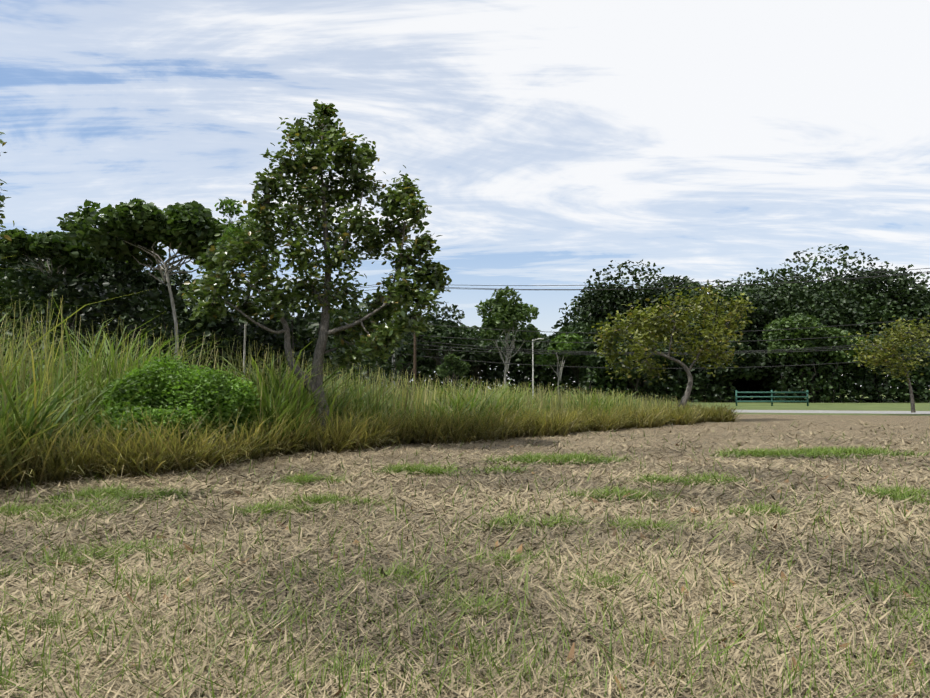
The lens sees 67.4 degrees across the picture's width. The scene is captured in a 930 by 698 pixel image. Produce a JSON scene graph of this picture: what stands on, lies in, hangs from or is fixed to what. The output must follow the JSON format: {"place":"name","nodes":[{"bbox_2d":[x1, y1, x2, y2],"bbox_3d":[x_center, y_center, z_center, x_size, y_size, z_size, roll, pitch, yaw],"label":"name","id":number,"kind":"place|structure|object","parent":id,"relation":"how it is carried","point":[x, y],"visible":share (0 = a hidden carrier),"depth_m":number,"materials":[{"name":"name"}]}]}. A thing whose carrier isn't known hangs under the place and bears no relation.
{"place":"outdoors","nodes":[
{"label":"outdoors","id":0,"kind":"place"},
{"bbox_2d":[0,255,706,490],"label":"tall grass","id":1,"kind":"structure","parent":0,"point":[33,416],"depth_m":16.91,"materials":[{"name":"green plant"}]},
{"bbox_2d":[0,389,929,624],"bbox_3d":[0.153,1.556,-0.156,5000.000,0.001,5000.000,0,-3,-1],"label":"ground","id":2,"kind":"structure","parent":0,"point":[750,420],"depth_m":15.37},
{"bbox_2d":[0,256,91,342],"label":"tree","id":3,"kind":"object","parent":2,"relation":"on","point":[18,268],"visible":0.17,"depth_m":32.78,"materials":[{"name":"green plant"}]},
{"bbox_2d":[0,228,109,395],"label":"umbrella tree","id":4,"kind":"object","parent":2,"relation":"on","point":[68,258],"visible":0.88,"depth_m":27.63,"materials":[{"name":"green plant"}]},
{"bbox_2d":[0,228,152,362],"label":"tree","id":5,"kind":"object","parent":2,"relation":"on","point":[119,272],"visible":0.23,"depth_m":34.61,"materials":[{"name":"green plant"}]},
{"bbox_2d":[40,433,239,467],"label":"thatch grass","id":6,"kind":"structure","parent":2,"relation":"on","point":[186,445],"depth_m":14.66,"materials":[{"name":"plant"}]},
{"bbox_2d":[90,261,195,350],"bbox_3d":[-17.709,-0.531,37.511,5.640,8.495,5.221,0,-3,-1],"label":"tree","id":7,"kind":"object","parent":2,"relation":"on","point":[173,278],"visible":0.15,"depth_m":37.49,"materials":[{"name":"green plant"}]},
{"bbox_2d":[57,198,235,359],"bbox_3d":[-11.823,-1.306,26.755,6.359,8.803,5.031,0,-3,-1],"label":"umbrella tree","id":8,"kind":"object","parent":2,"relation":"on","point":[120,232],"visible":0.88,"depth_m":25.64,"materials":[{"name":"green plant"}]},
{"bbox_2d":[0,271,344,389],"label":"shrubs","id":9,"kind":"object","parent":2,"relation":"on","point":[134,302],"visible":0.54,"depth_m":28.19,"materials":[{"name":"green plant"}]},
{"bbox_2d":[90,351,273,447],"bbox_3d":[-6.173,1.233,15.066,3.358,2.373,4.335,0,-3,-1],"label":"bush","id":10,"kind":"object","parent":2,"relation":"on","point":[199,390],"visible":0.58,"depth_m":14.65,"materials":[{"name":"green plant"}]},
{"bbox_2d":[0,299,363,393],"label":"shrubs","id":11,"kind":"object","parent":2,"relation":"on","point":[307,326],"visible":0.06,"depth_m":40.21,"materials":[{"name":"green plant"}]},
{"bbox_2d":[3,293,406,398],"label":"bushes","id":12,"kind":"object","parent":2,"relation":"on","point":[376,366],"depth_m":58.38,"materials":[{"name":"green plant"}]},
{"bbox_2d":[179,314,260,370],"bbox_3d":[-10.235,0.801,29.623,3.881,4.941,2.966,3,-4,-44],"label":"bush","id":13,"kind":"object","parent":2,"relation":"on","point":[226,328],"visible":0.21,"depth_m":28.98,"materials":[{"name":"green plant"}]},
{"bbox_2d":[214,197,284,378],"bbox_3d":[-7.480,-1.164,23.616,2.408,8.146,2.099,-3,-4,41],"label":"wispy tree","id":14,"kind":"object","parent":2,"relation":"on","point":[231,203],"visible":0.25,"depth_m":23.93,"materials":[{"name":"green plant"}]},
{"bbox_2d":[238,320,344,376],"bbox_3d":[-7.976,1.027,31.523,5.031,4.752,4.288,0,-3,-1],"label":"bush","id":15,"kind":"object","parent":2,"relation":"on","point":[302,343],"visible":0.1,"depth_m":30.75,"materials":[{"name":"green plant"}]},
{"bbox_2d":[171,99,451,430],"bbox_3d":[-4.015,-2.101,18.216,7.342,9.426,3.155,0,-3,-1],"label":"tree","id":16,"kind":"object","parent":2,"relation":"on","point":[314,163],"visible":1,"depth_m":17.91,"materials":[{"name":"green plant"}]},
{"bbox_2d":[351,329,391,385],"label":"tree","id":17,"kind":"object","parent":2,"relation":"on","point":[371,365],"visible":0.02,"depth_m":77.52,"materials":[{"name":"green plant"}]},
{"bbox_2d":[0,399,746,491],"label":"dry grass","id":18,"kind":"structure","parent":2,"relation":"on","point":[148,458],"depth_m":16.16,"materials":[{"name":"green plant"}]},
{"bbox_2d":[0,132,14,259],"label":"tree","id":19,"kind":"object","parent":18,"relation":"on","point":[2,199],"visible":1,"depth_m":9.01,"materials":[{"name":"green plant"}]},
{"bbox_2d":[436,354,470,395],"bbox_3d":[-1.037,2.584,55.101,3.020,4.349,1.986,2,-4,-27],"label":"tree","id":20,"kind":"object","parent":2,"relation":"on","point":[453,364],"visible":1,"depth_m":54.68,"materials":[{"name":"green plant"}]},
{"bbox_2d":[0,420,929,697],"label":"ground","id":21,"kind":"structure","parent":2,"relation":"on","point":[554,538],"depth_m":5.33,"materials":[{"name":"beige plant"}]},
{"bbox_2d":[0,418,929,697],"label":"dry grass","id":22,"kind":"structure","parent":2,"relation":"on","point":[112,492],"depth_m":5.16,"materials":[{"name":"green plant"}]},
{"bbox_2d":[0,429,929,697],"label":"dead leaves","id":23,"kind":"object","parent":2,"relation":"on","point":[570,655],"visible":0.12,"depth_m":5.25,"materials":[{"name":"brown plant"}]},
{"bbox_2d":[736,413,929,415],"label":"curb","id":24,"kind":"structure","parent":2,"relation":"on","point":[837,414],"depth_m":41.90,"materials":[{"name":"grey concrete"}]},
{"bbox_2d":[844,315,929,412],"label":"tree","id":25,"kind":"object","parent":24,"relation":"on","point":[876,358],"visible":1,"depth_m":40.44,"materials":[{"name":"green plant"}]},
{"bbox_2d":[0,0,929,387],"label":"sky","id":26,"kind":"structure","parent":0,"point":[547,142],"materials":[{"name":"white"}]},
{"bbox_2d":[423,390,929,410],"bbox_3d":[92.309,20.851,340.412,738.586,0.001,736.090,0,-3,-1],"label":"lawn","id":27,"kind":"structure","parent":0,"point":[877,406],"depth_m":64.12,"materials":[{"name":"green plant"}]},
{"bbox_2d":[391,285,394,386],"bbox_3d":[-6.174,-0.336,60.147,0.328,10.600,2.201,-1,-3,14],"label":"utility pole","id":28,"kind":"object","parent":27,"relation":"on","point":[392,381],"depth_m":59.93,"materials":[{"name":"concrete"}]},
{"bbox_2d":[189,268,929,368],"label":"power lines","id":29,"kind":"object","parent":28,"relation":"attached to","point":[735,352],"visible":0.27,"depth_m":54.62,"materials":[{"name":"grey metal"}]},
{"bbox_2d":[380,332,440,400],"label":"tree","id":30,"kind":"object","parent":27,"relation":"on","point":[426,363],"visible":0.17,"depth_m":89.83,"materials":[{"name":"green plant"}]},
{"bbox_2d":[413,314,421,391],"bbox_3d":[-3.727,0.699,51.896,1.000,7.600,0.260,0,-3,-1],"label":"wood pole","id":31,"kind":"object","parent":27,"relation":"on","point":[414,364],"visible":0.31,"depth_m":51.80,"materials":[{"name":"grey wood"}]},
{"bbox_2d":[401,301,480,390],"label":"tree","id":32,"kind":"object","parent":27,"relation":"on","point":[448,330],"visible":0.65,"depth_m":83.47,"materials":[{"name":"green plant"}]},
{"bbox_2d":[445,335,509,387],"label":"tree","id":33,"kind":"object","parent":27,"relation":"on","point":[464,353],"visible":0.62,"depth_m":92.31,"materials":[{"name":"green plant"}]},
{"bbox_2d":[351,347,604,399],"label":"shrubs","id":34,"kind":"object","parent":27,"relation":"on","point":[517,358],"visible":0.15,"depth_m":97.56,"materials":[{"name":"green plant"}]},
{"bbox_2d":[39,324,929,394],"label":"tree line","id":35,"kind":"object","parent":27,"relation":"on","point":[475,327],"visible":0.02,"depth_m":167.88,"materials":[{"name":"green plant"}]},
{"bbox_2d":[475,286,541,384],"bbox_3d":[3.906,-0.199,61.706,5.587,10.562,5.666,3,-4,-41],"label":"tree","id":36,"kind":"object","parent":27,"relation":"on","point":[507,315],"visible":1,"depth_m":60.82,"materials":[{"name":"green plant"}]},
{"bbox_2d":[508,323,550,392],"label":"tree","id":37,"kind":"object","parent":27,"relation":"on","point":[518,342],"visible":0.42,"depth_m":98.81,"materials":[{"name":"green plant"}]},
{"bbox_2d":[532,338,543,398],"bbox_3d":[6.297,2.014,60.085,1.020,5.900,0.200,0,-3,-1],"label":"lamp post","id":38,"kind":"object","parent":27,"relation":"on","point":[533,368],"visible":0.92,"depth_m":60.05,"materials":[{"name":"metal"}]},
{"bbox_2d":[535,333,583,394],"bbox_3d":[8.859,1.846,64.483,4.235,6.776,3.395,-3,-4,39],"label":"tree","id":39,"kind":"object","parent":27,"relation":"on","point":[550,359],"visible":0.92,"depth_m":64.09,"materials":[{"name":"green plant"}]},
{"bbox_2d":[569,360,580,395],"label":"tree","id":40,"kind":"object","parent":27,"relation":"on","point":[576,373],"depth_m":95.17,"materials":[{"name":"green plant"}]},
{"bbox_2d":[538,320,633,391],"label":"tree","id":41,"kind":"object","parent":27,"relation":"on","point":[583,331],"visible":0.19,"depth_m":81.06,"materials":[{"name":"green plant"}]},
{"bbox_2d":[595,330,683,397],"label":"tree","id":42,"kind":"object","parent":27,"relation":"on","point":[633,370],"visible":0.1,"depth_m":76.59,"materials":[{"name":"green plant"}]},
{"bbox_2d":[578,347,735,401],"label":"shrubs","id":43,"kind":"object","parent":27,"relation":"on","point":[678,377],"visible":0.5,"depth_m":78.32,"materials":[{"name":"green plant"}]},
{"bbox_2d":[551,259,777,394],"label":"tree","id":44,"kind":"object","parent":27,"relation":"on","point":[600,305],"visible":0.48,"depth_m":85.33,"materials":[{"name":"green plant"}]},
{"bbox_2d":[588,280,756,407],"bbox_3d":[9.890,0.056,33.450,8.018,6.786,4.615,0,-3,-1],"label":"tree","id":45,"kind":"object","parent":27,"relation":"on","point":[647,322],"visible":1,"depth_m":33.27,"materials":[{"name":"green plant"}]},
{"bbox_2d":[686,334,772,401],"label":"tree","id":46,"kind":"object","parent":27,"relation":"on","point":[753,362],"visible":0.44,"depth_m":77.51,"materials":[{"name":"green plant"}]},
{"bbox_2d":[701,377,805,399],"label":"shrubs","id":47,"kind":"object","parent":27,"relation":"on","point":[741,385],"visible":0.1,"depth_m":94.61,"materials":[{"name":"green plant"}]},
{"bbox_2d":[735,390,808,405],"bbox_3d":[27.350,4.375,62.154,6.276,1.420,0.163,0,-3,4],"label":"bench","id":48,"kind":"object","parent":27,"relation":"on","point":[772,396],"visible":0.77,"depth_m":62.09,"materials":[{"name":"paint"}]},
{"bbox_2d":[741,334,812,400],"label":"tree","id":49,"kind":"object","parent":27,"relation":"on","point":[753,343],"visible":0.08,"depth_m":82.88,"materials":[{"name":"green plant"}]},
{"bbox_2d":[762,312,874,401],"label":"tree","id":50,"kind":"object","parent":27,"relation":"on","point":[792,322],"visible":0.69,"depth_m":76.19,"materials":[{"name":"green plant"}]},
{"bbox_2d":[724,244,929,398],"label":"tree","id":51,"kind":"object","parent":27,"relation":"on","point":[838,303],"visible":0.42,"depth_m":87.03,"materials":[{"name":"green plant"}]},
{"bbox_2d":[757,337,929,402],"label":"shrubs","id":52,"kind":"object","parent":27,"relation":"on","point":[841,388],"visible":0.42,"depth_m":77.00,"materials":[{"name":"green plant"}]},
{"bbox_2d":[849,330,915,401],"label":"tree","id":53,"kind":"object","parent":27,"relation":"on","point":[871,336],"visible":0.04,"depth_m":78.47,"materials":[{"name":"green plant"}]},
{"bbox_2d":[875,290,929,383],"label":"tree","id":54,"kind":"object","parent":27,"relation":"on","point":[919,312],"visible":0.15,"depth_m":85.02,"materials":[{"name":"green plant"}]},
{"bbox_2d":[707,410,929,413],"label":"path","id":55,"kind":"structure","parent":0,"point":[828,411],"depth_m":47.25,"materials":[{"name":"concrete"}]}
]}

